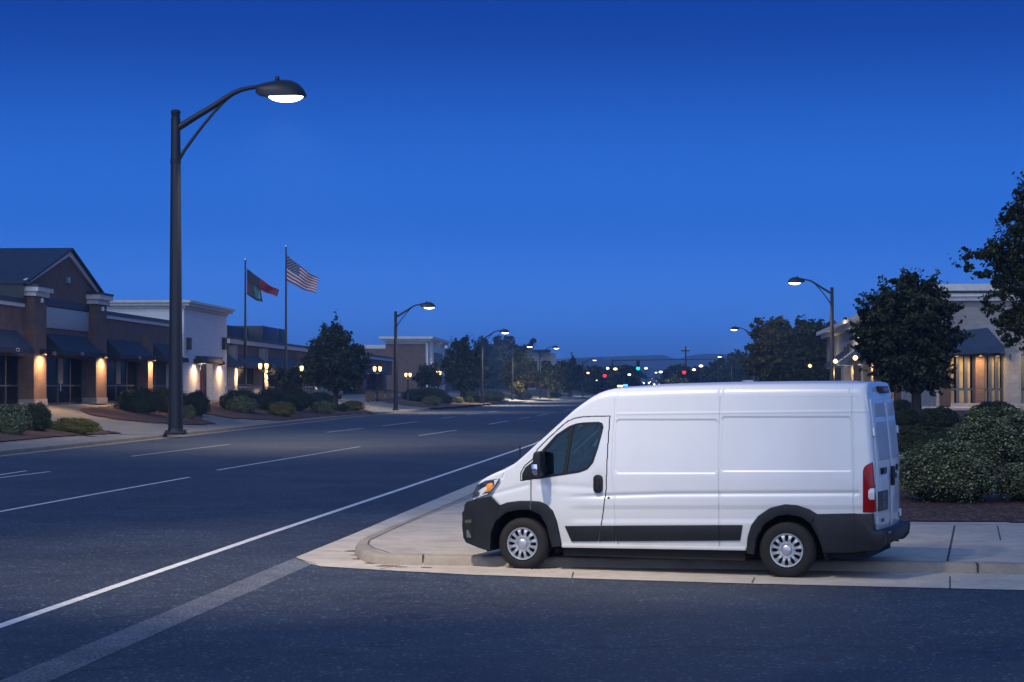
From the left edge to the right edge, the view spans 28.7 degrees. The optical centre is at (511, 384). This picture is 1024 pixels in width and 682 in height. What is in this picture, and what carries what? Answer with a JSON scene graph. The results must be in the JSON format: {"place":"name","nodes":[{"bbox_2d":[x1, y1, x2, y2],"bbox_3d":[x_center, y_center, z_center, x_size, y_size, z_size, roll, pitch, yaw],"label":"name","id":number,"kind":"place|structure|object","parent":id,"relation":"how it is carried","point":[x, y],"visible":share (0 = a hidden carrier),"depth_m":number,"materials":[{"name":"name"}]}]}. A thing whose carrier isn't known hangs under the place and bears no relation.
{"place":"outdoors","nodes":[
{"label":"outdoors","id":0,"kind":"place"},
{"bbox_2d":[0,393,515,449],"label":"sidewalk","id":1,"kind":"structure","parent":0,"point":[129,428],"depth_m":103.79,"materials":[{"name":"concrete"}]},
{"bbox_2d":[0,428,120,440],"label":"mulch bed","id":2,"kind":"object","parent":1,"relation":"on","point":[31,434],"visible":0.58,"depth_m":84.59,"materials":[{"name":"brown soil"}]},
{"bbox_2d":[0,402,33,434],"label":"shrub","id":3,"kind":"object","parent":2,"relation":"on","point":[15,419],"visible":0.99,"depth_m":82.01,"materials":[{"name":"green plant"}]},
{"bbox_2d":[27,400,53,430],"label":"shrub","id":4,"kind":"object","parent":2,"relation":"on","point":[41,416],"visible":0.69,"depth_m":86.09,"materials":[{"name":"green plant"}]},
{"bbox_2d":[49,417,102,434],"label":"shrub","id":5,"kind":"object","parent":2,"relation":"on","point":[81,425],"visible":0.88,"depth_m":88.43,"materials":[{"name":"green plant"}]},
{"bbox_2d":[0,248,188,405],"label":"brick shop","id":6,"kind":"structure","parent":1,"relation":"on","point":[66,337],"depth_m":110.14,"materials":[{"name":"brick"}]},
{"bbox_2d":[0,356,18,404],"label":"window","id":7,"kind":"structure","parent":6,"relation":"in","point":[9,365],"depth_m":100.74,"materials":[{"name":"glass"}]},
{"bbox_2d":[46,358,81,404],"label":"window","id":8,"kind":"structure","parent":6,"relation":"in","point":[63,376],"depth_m":110.83,"materials":[{"name":"black glass"}]},
{"bbox_2d":[107,361,136,402],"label":"window","id":9,"kind":"structure","parent":6,"relation":"in","point":[121,375],"depth_m":123.64,"materials":[{"name":"glass"}]},
{"bbox_2d":[153,363,166,391],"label":"window","id":10,"kind":"structure","parent":6,"relation":"in","point":[159,369],"depth_m":134.86,"materials":[{"name":"glass"}]},
{"bbox_2d":[80,406,211,423],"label":"mulch bed","id":11,"kind":"object","parent":1,"relation":"on","point":[112,412],"visible":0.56,"depth_m":109.93,"materials":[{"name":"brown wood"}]},
{"bbox_2d":[111,386,165,412],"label":"shrub","id":12,"kind":"object","parent":11,"relation":"on","point":[143,400],"visible":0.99,"depth_m":113.01,"materials":[{"name":"green plant"}]},
{"bbox_2d":[155,387,191,411],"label":"shrub","id":13,"kind":"object","parent":11,"relation":"on","point":[164,391],"visible":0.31,"depth_m":118.12,"materials":[{"name":"green plant"}]},
{"bbox_2d":[183,405,196,418],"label":"shrub","id":14,"kind":"object","parent":11,"relation":"on","point":[189,411],"visible":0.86,"depth_m":114.94,"materials":[{"name":"green plant"}]},
{"bbox_2d":[186,389,210,415],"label":"shrub","id":15,"kind":"object","parent":11,"relation":"on","point":[198,401],"visible":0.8,"depth_m":120.95,"materials":[{"name":"green plant"}]},
{"bbox_2d":[107,300,235,399],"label":"white shop","id":16,"kind":"structure","parent":1,"relation":"on","point":[204,338],"depth_m":141.72,"materials":[{"name":"paint"}]},
{"bbox_2d":[200,364,206,395],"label":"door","id":17,"kind":"structure","parent":16,"relation":"in","point":[202,367],"depth_m":146.32,"materials":[{"name":"glass"}]},
{"bbox_2d":[244,258,246,388],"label":"flagpole","id":18,"kind":"object","parent":1,"relation":"on","point":[245,348],"visible":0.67,"depth_m":162.72,"materials":[{"name":"metal"}]},
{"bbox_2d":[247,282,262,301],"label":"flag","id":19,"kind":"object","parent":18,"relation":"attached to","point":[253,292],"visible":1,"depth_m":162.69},
{"bbox_2d":[247,269,278,296],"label":"flag","id":20,"kind":"object","parent":18,"relation":"attached to","point":[257,282],"visible":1,"depth_m":162.69,"materials":[{"name":"fabric"}]},
{"bbox_2d":[225,386,322,393],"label":"railing","id":21,"kind":"object","parent":1,"relation":"on","point":[246,387],"visible":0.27,"depth_m":159.62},
{"bbox_2d":[265,358,303,391],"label":"street tree","id":22,"kind":"object","parent":1,"relation":"on","point":[282,380],"visible":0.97,"depth_m":161.48,"materials":[{"name":"green plant"}]},
{"bbox_2d":[285,245,286,374],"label":"flagpole","id":23,"kind":"object","parent":1,"relation":"on","point":[285,308],"visible":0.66,"depth_m":170.72,"materials":[{"name":"metal"}]},
{"bbox_2d":[287,255,317,292],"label":"flag","id":24,"kind":"object","parent":23,"relation":"attached to","point":[298,275],"visible":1,"depth_m":170.69,"materials":[{"name":"fabric"}]},
{"bbox_2d":[206,402,372,419],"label":"mulch bed","id":25,"kind":"object","parent":1,"relation":"on","point":[218,410],"visible":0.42,"depth_m":136.22,"materials":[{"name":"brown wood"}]},
{"bbox_2d":[219,389,261,410],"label":"shrub","id":26,"kind":"object","parent":25,"relation":"on","point":[226,397],"visible":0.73,"depth_m":135.61,"materials":[{"name":"green plant"}]},
{"bbox_2d":[224,395,257,412],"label":"shrub","id":27,"kind":"object","parent":25,"relation":"on","point":[244,403],"visible":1,"depth_m":134.02,"materials":[{"name":"green plant"}]},
{"bbox_2d":[257,361,268,388],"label":"post lantern","id":28,"kind":"object","parent":25,"relation":"on","point":[260,363],"visible":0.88,"depth_m":154.13,"materials":[{"name":"metal"}]},
{"bbox_2d":[254,387,290,409],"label":"shrub","id":29,"kind":"object","parent":25,"relation":"on","point":[267,397],"visible":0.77,"depth_m":143.31,"materials":[{"name":"green plant"}]},
{"bbox_2d":[266,401,295,416],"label":"shrub","id":30,"kind":"object","parent":25,"relation":"on","point":[282,408],"visible":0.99,"depth_m":137.71,"materials":[{"name":"green plant"}]},
{"bbox_2d":[281,387,313,410],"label":"shrub","id":31,"kind":"object","parent":25,"relation":"on","point":[300,399],"visible":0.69,"depth_m":151.11,"materials":[{"name":"green plant"}]},
{"bbox_2d":[308,392,333,402],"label":"shrub","id":32,"kind":"object","parent":25,"relation":"on","point":[319,396],"visible":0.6,"depth_m":167.61,"materials":[{"name":"green plant"}]},
{"bbox_2d":[309,401,336,413],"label":"shrub","id":33,"kind":"object","parent":25,"relation":"on","point":[324,407],"visible":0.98,"depth_m":153.63,"materials":[{"name":"green plant"}]},
{"bbox_2d":[335,404,348,411],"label":"shrub","id":34,"kind":"object","parent":25,"relation":"on","point":[342,407],"visible":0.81,"depth_m":164.32,"materials":[{"name":"green plant"}]},
{"bbox_2d":[342,400,365,410],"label":"shrub","id":35,"kind":"object","parent":25,"relation":"on","point":[353,405],"visible":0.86,"depth_m":169.54,"materials":[{"name":"green plant"}]},
{"bbox_2d":[227,325,393,393],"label":"brick parade","id":36,"kind":"structure","parent":1,"relation":"on","point":[265,344],"depth_m":181.71,"materials":[{"name":"brick"}]},
{"bbox_2d":[238,368,253,391],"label":"window","id":37,"kind":"structure","parent":36,"relation":"in","point":[250,371],"depth_m":169.11,"materials":[{"name":"glass"}]},
{"bbox_2d":[302,371,320,393],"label":"window","id":38,"kind":"structure","parent":36,"relation":"in","point":[303,371],"depth_m":204.19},
{"bbox_2d":[367,374,375,392],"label":"window","id":39,"kind":"structure","parent":36,"relation":"in","point":[371,383],"depth_m":259.83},
{"bbox_2d":[314,387,342,398],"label":"car","id":40,"kind":"object","parent":1,"relation":"on","point":[330,392],"visible":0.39,"depth_m":187.09,"materials":[{"name":"paint"}]},
{"bbox_2d":[300,309,373,404],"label":"street tree","id":41,"kind":"object","parent":1,"relation":"on","point":[337,354],"visible":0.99,"depth_m":174.15,"materials":[{"name":"green plant"}]},
{"bbox_2d":[365,389,370,401],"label":"slatted bin","id":42,"kind":"object","parent":1,"relation":"on","point":[367,395],"visible":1,"depth_m":197.64,"materials":[{"name":"metal"}]},
{"bbox_2d":[372,364,381,401],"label":"post lantern","id":43,"kind":"object","parent":1,"relation":"on","point":[374,366],"visible":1,"depth_m":202.41,"materials":[{"name":"metal"}]},
{"bbox_2d":[393,301,435,409],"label":"street lamp","id":44,"kind":"object","parent":1,"relation":"on","point":[428,305],"visible":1,"depth_m":181.46,"materials":[{"name":"metal"}]},
{"bbox_2d":[411,362,445,387],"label":"street tree","id":45,"kind":"object","parent":1,"relation":"on","point":[429,375],"visible":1,"depth_m":247.51,"materials":[{"name":"green plant"}]},
{"bbox_2d":[375,396,508,407],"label":"mulch bed","id":46,"kind":"object","parent":1,"relation":"on","point":[401,401],"visible":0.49,"depth_m":218.84,"materials":[{"name":"brown soil"}]},
{"bbox_2d":[404,372,411,400],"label":"post lantern","id":47,"kind":"object","parent":46,"relation":"on","point":[408,399],"visible":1,"depth_m":219.94,"materials":[{"name":"metal"}]},
{"bbox_2d":[400,388,427,401],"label":"shrub","id":48,"kind":"object","parent":46,"relation":"on","point":[418,394],"visible":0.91,"depth_m":221.69,"materials":[{"name":"green plant"}]},
{"bbox_2d":[411,387,448,397],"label":"shrub","id":49,"kind":"object","parent":46,"relation":"on","point":[437,392],"visible":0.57,"depth_m":235.97,"materials":[{"name":"green plant"}]},
{"bbox_2d":[421,395,442,404],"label":"shrub","id":50,"kind":"object","parent":46,"relation":"on","point":[433,400],"visible":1,"depth_m":217.62,"materials":[{"name":"green plant"}]},
{"bbox_2d":[441,395,452,403],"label":"shrub","id":51,"kind":"object","parent":46,"relation":"on","point":[447,399],"visible":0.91,"depth_m":231.56,"materials":[{"name":"green plant"}]},
{"bbox_2d":[465,390,479,397],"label":"shrub","id":52,"kind":"object","parent":46,"relation":"on","point":[475,394],"visible":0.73,"depth_m":270.08,"materials":[{"name":"green plant"}]},
{"bbox_2d":[483,390,504,401],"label":"shrub","id":53,"kind":"object","parent":46,"relation":"on","point":[497,395],"visible":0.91,"depth_m":271.67,"materials":[{"name":"green plant"}]},
{"bbox_2d":[480,328,509,403],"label":"street lamp","id":54,"kind":"object","parent":46,"relation":"on","point":[504,331],"visible":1,"depth_m":242.37,"materials":[{"name":"metal"}]},
{"bbox_2d":[439,332,491,399],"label":"street tree","id":55,"kind":"object","parent":1,"relation":"on","point":[463,373],"visible":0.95,"depth_m":255.18,"materials":[{"name":"green plant"}]},
{"bbox_2d":[391,389,600,399],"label":"ground","id":56,"kind":"structure","parent":0,"point":[534,393],"depth_m":385.76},
{"bbox_2d":[379,336,449,391],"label":"white front store","id":57,"kind":"structure","parent":56,"relation":"on","point":[413,352],"depth_m":326.78,"materials":[{"name":"brown brick"}]},
{"bbox_2d":[434,352,441,369],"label":"window","id":58,"kind":"structure","parent":57,"relation":"in","point":[437,356],"depth_m":344.72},
{"bbox_2d":[358,345,480,390],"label":"brick annex","id":59,"kind":"object","parent":56,"relation":"on","point":[379,350],"visible":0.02,"depth_m":382.50,"materials":[{"name":"brick"}]},
{"bbox_2d":[471,335,536,388],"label":"tree","id":60,"kind":"object","parent":56,"relation":"on","point":[497,353],"visible":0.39,"depth_m":557.62,"materials":[{"name":"green plant"}]},
{"bbox_2d":[524,350,555,389],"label":"flat roof block","id":61,"kind":"structure","parent":56,"relation":"on","point":[548,356],"depth_m":480.00,"materials":[{"name":"paint"}]},
{"bbox_2d":[0,398,1023,681],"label":"road","id":62,"kind":"structure","parent":0,"point":[310,622],"depth_m":22.95,"materials":[{"name":"asphalt"}]},
{"bbox_2d":[0,558,309,681],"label":"concrete gutter","id":63,"kind":"object","parent":62,"relation":"on","point":[62,665],"visible":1,"depth_m":20.09,"materials":[{"name":"concrete"}]},
{"bbox_2d":[0,409,570,627],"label":"lane marking","id":64,"kind":"object","parent":62,"relation":"on","point":[32,614],"visible":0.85,"depth_m":31.86,"materials":[{"name":"paint"}]},
{"bbox_2d":[0,397,590,454],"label":"kerb","id":65,"kind":"structure","parent":62,"relation":"on","point":[38,448],"depth_m":98.98,"materials":[{"name":"concrete"}]},
{"bbox_2d":[164,76,306,434],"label":"street lamp","id":66,"kind":"object","parent":65,"relation":"on","point":[277,89],"visible":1,"depth_m":93.07,"materials":[{"name":"metal"}]},
{"bbox_2d":[0,397,591,456],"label":"gutter","id":67,"kind":"object","parent":62,"relation":"on","point":[208,433],"visible":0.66,"depth_m":96.79,"materials":[{"name":"concrete"}]},
{"bbox_2d":[603,367,606,390],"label":"traffic light","id":68,"kind":"object","parent":62,"relation":"on","point":[604,373],"visible":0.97,"depth_m":379.75,"materials":[{"name":"metal"}]},
{"bbox_2d":[297,430,1023,589],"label":"gutter pan","id":69,"kind":"object","parent":62,"relation":"on","point":[335,554],"visible":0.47,"depth_m":25.91,"materials":[{"name":"concrete"}]},
{"bbox_2d":[462,381,910,577],"bbox_3d":[2.323,1.200,26.857,5.704,2.510,2.630,0,0,20],"label":"van","id":70,"kind":"object","parent":69,"relation":"on","point":[790,479],"visible":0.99,"depth_m":25.79,"materials":[{"name":"white paint"}]},
{"bbox_2d":[612,359,708,388],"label":"traffic light","id":71,"kind":"object","parent":62,"relation":"on","point":[637,365],"visible":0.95,"depth_m":379.92,"materials":[{"name":"metal"}]},
{"bbox_2d":[355,436,1023,573],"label":"kerb","id":72,"kind":"structure","parent":62,"relation":"on","point":[365,551],"depth_m":26.65,"materials":[{"name":"concrete"}]},
{"bbox_2d":[294,493,1000,587],"bbox_3d":[1.913,2.373,32.977,14.692,0.132,14.825,0,0,30],"label":"pavement joint","id":73,"kind":"object","parent":72,"relation":"on","point":[949,550],"visible":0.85,"depth_m":29.48,"materials":[{"name":"concrete"}]},
{"bbox_2d":[464,436,1020,659],"bbox_3d":[0.727,2.445,56.783,2.788,0.001,78.443,0,0,-4],"label":"sealed crack","id":74,"kind":"object","parent":62,"relation":"on","point":[853,650],"visible":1,"depth_m":18.28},
{"bbox_2d":[0,0,1023,358],"label":"sky","id":75,"kind":"structure","parent":0,"point":[583,178],"materials":[{"name":"blue"}]},
{"bbox_2d":[506,395,594,400],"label":"pavement","id":76,"kind":"structure","parent":0,"point":[543,398],"depth_m":337.77,"materials":[{"name":"concrete"}]},
{"bbox_2d":[497,349,543,399],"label":"street tree","id":77,"kind":"object","parent":76,"relation":"on","point":[526,374],"visible":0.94,"depth_m":301.56,"materials":[{"name":"green plant"}]},
{"bbox_2d":[511,344,532,399],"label":"street lamp","id":78,"kind":"object","parent":76,"relation":"on","point":[528,346],"visible":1,"depth_m":293.39,"materials":[{"name":"metal"}]},
{"bbox_2d":[539,346,558,397],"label":"street lamp","id":79,"kind":"object","parent":76,"relation":"on","point":[554,347],"visible":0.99,"depth_m":328.38,"materials":[{"name":"metal"}]},
{"bbox_2d":[536,360,567,397],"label":"street tree","id":80,"kind":"object","parent":76,"relation":"on","point":[552,377],"visible":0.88,"depth_m":336.73,"materials":[{"name":"green plant"}]},
{"bbox_2d":[554,352,585,396],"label":"street tree","id":81,"kind":"object","parent":76,"relation":"on","point":[575,379],"visible":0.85,"depth_m":372.45,"materials":[{"name":"green plant"}]},
{"bbox_2d":[556,359,663,378],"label":"hills","id":82,"kind":"structure","parent":0,"point":[649,372],"depth_m":1746.01,"materials":[{"name":"blue"}]},
{"bbox_2d":[640,378,657,385],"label":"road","id":83,"kind":"structure","parent":0,"point":[649,378],"depth_m":549.42,"materials":[{"name":"asphalt"}]},
{"bbox_2d":[657,374,690,383],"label":"round bush","id":84,"kind":"object","parent":83,"relation":"on","point":[675,380],"visible":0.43,"depth_m":429.02,"materials":[{"name":"green plant"}]},
{"bbox_2d":[556,353,749,368],"bbox_3d":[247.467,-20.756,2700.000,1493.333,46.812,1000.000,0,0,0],"label":"hills","id":85,"kind":"structure","parent":0,"point":[652,361],"depth_m":2586.48,"materials":[{"name":"blue"}]},
{"bbox_2d":[370,437,1023,562],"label":"pavement","id":86,"kind":"structure","parent":0,"point":[440,532],"depth_m":29.53,"materials":[{"name":"concrete"}]},
{"bbox_2d":[893,401,1023,522],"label":"verge","id":87,"kind":"structure","parent":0,"point":[956,408],"depth_m":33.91,"materials":[{"name":"leaf"},{"name":"mulch"},{"name":"plant"}]},
{"bbox_2d":[808,284,1008,400],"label":"lit arcade","id":88,"kind":"object","parent":87,"relation":"on","point":[847,365],"visible":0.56,"depth_m":150.70,"materials":[{"name":"paint"}]},
{"bbox_2d":[897,421,952,453],"bbox_3d":[10.728,1.445,52.400,1.995,1.022,0.998,0,0,0],"label":"shrub","id":89,"kind":"object","parent":87,"relation":"on","point":[910,436],"visible":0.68,"depth_m":52.13,"materials":[{"name":"green plant"}]},
{"bbox_2d":[899,437,1009,503],"bbox_3d":[8.305,1.692,37.834,2.252,1.416,2.117,0,0,1],"label":"shrub","id":90,"kind":"object","parent":87,"relation":"on","point":[939,470],"visible":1,"depth_m":37.32,"materials":[{"name":"green plant"}]},
{"bbox_2d":[894,409,1019,451],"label":"mulch bed","id":91,"kind":"object","parent":87,"relation":"on","point":[961,412],"visible":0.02,"depth_m":78.22,"materials":[{"name":"brown soil"}]},
{"bbox_2d":[893,399,910,410],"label":"shrub","id":92,"kind":"object","parent":91,"relation":"on","point":[901,403],"visible":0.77,"depth_m":81.13,"materials":[{"name":"green plant"}]},
{"bbox_2d":[895,406,919,425],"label":"shrub","id":93,"kind":"object","parent":91,"relation":"on","point":[906,415],"visible":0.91,"depth_m":67.93,"materials":[{"name":"green plant"}]},
{"bbox_2d":[845,267,974,421],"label":"street tree","id":94,"kind":"object","parent":91,"relation":"on","point":[910,321],"visible":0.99,"depth_m":69.55,"materials":[{"name":"green plant"}]},
{"bbox_2d":[915,405,962,426],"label":"shrub","id":95,"kind":"object","parent":91,"relation":"on","point":[945,416],"visible":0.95,"depth_m":67.06,"materials":[{"name":"green plant"}]},
{"bbox_2d":[971,400,1014,413],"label":"shrub","id":96,"kind":"object","parent":91,"relation":"on","point":[988,404],"visible":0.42,"depth_m":74.47,"materials":[{"name":"green plant"}]},
{"bbox_2d":[901,291,1023,406],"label":"pale brick shop","id":97,"kind":"structure","parent":87,"relation":"on","point":[990,366],"depth_m":87.81,"materials":[{"name":"brick"}]},
{"bbox_2d":[950,354,973,402],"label":"window","id":98,"kind":"structure","parent":97,"relation":"in","point":[956,389],"depth_m":87.99,"materials":[{"name":"glass"}]},
{"bbox_2d":[984,354,1002,402],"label":"window","id":99,"kind":"structure","parent":97,"relation":"in","point":[989,388],"depth_m":87.89,"materials":[{"name":"glass"}]},
{"bbox_2d":[943,403,1023,464],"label":"shrub","id":100,"kind":"object","parent":87,"relation":"on","point":[1000,430],"visible":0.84,"depth_m":47.88,"materials":[{"name":"green plant"}]},
{"bbox_2d":[947,171,1023,352],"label":"street tree","id":101,"kind":"object","parent":87,"relation":"on","point":[1012,274],"visible":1,"depth_m":51.89,"materials":[{"name":"green plant"}]},
{"bbox_2d":[993,462,1023,501],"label":"shrub","id":102,"kind":"object","parent":87,"relation":"on","point":[1014,489],"visible":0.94,"depth_m":37.55,"materials":[{"name":"green plant"}]},
{"label":"ground","id":103,"kind":"structure","parent":0,"visible":0},
{"bbox_2d":[483,364,764,392],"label":"distant wood","id":104,"kind":"object","parent":103,"relation":"on","point":[596,373],"visible":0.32,"depth_m":442.13,"materials":[{"name":"green plant"}]},
{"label":"ground","id":105,"kind":"structure","parent":0,"visible":0},
{"bbox_2d":[717,354,732,381],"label":"street lamp","id":106,"kind":"object","parent":105,"relation":"on","point":[720,355],"visible":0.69,"depth_m":399.93,"materials":[{"name":"metal"}]},
{"bbox_2d":[699,349,756,382],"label":"street tree","id":107,"kind":"object","parent":105,"relation":"on","point":[719,370],"visible":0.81,"depth_m":418.52,"materials":[{"name":"green plant"}]},
{"bbox_2d":[730,326,755,381],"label":"street lamp","id":108,"kind":"object","parent":105,"relation":"on","point":[734,328],"visible":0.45,"depth_m":229.88,"materials":[{"name":"metal"}]},
{"bbox_2d":[737,315,794,381],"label":"street tree","id":109,"kind":"object","parent":105,"relation":"on","point":[764,360],"visible":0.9,"depth_m":198.91,"materials":[{"name":"green plant"}]},
{"bbox_2d":[778,314,829,380],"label":"street tree","id":110,"kind":"object","parent":105,"relation":"on","point":[804,348],"visible":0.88,"depth_m":188.95,"materials":[{"name":"green plant"}]},
{"bbox_2d":[787,276,833,380],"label":"street lamp","id":111,"kind":"object","parent":105,"relation":"on","point":[795,280],"visible":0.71,"depth_m":149.88,"materials":[{"name":"metal"}]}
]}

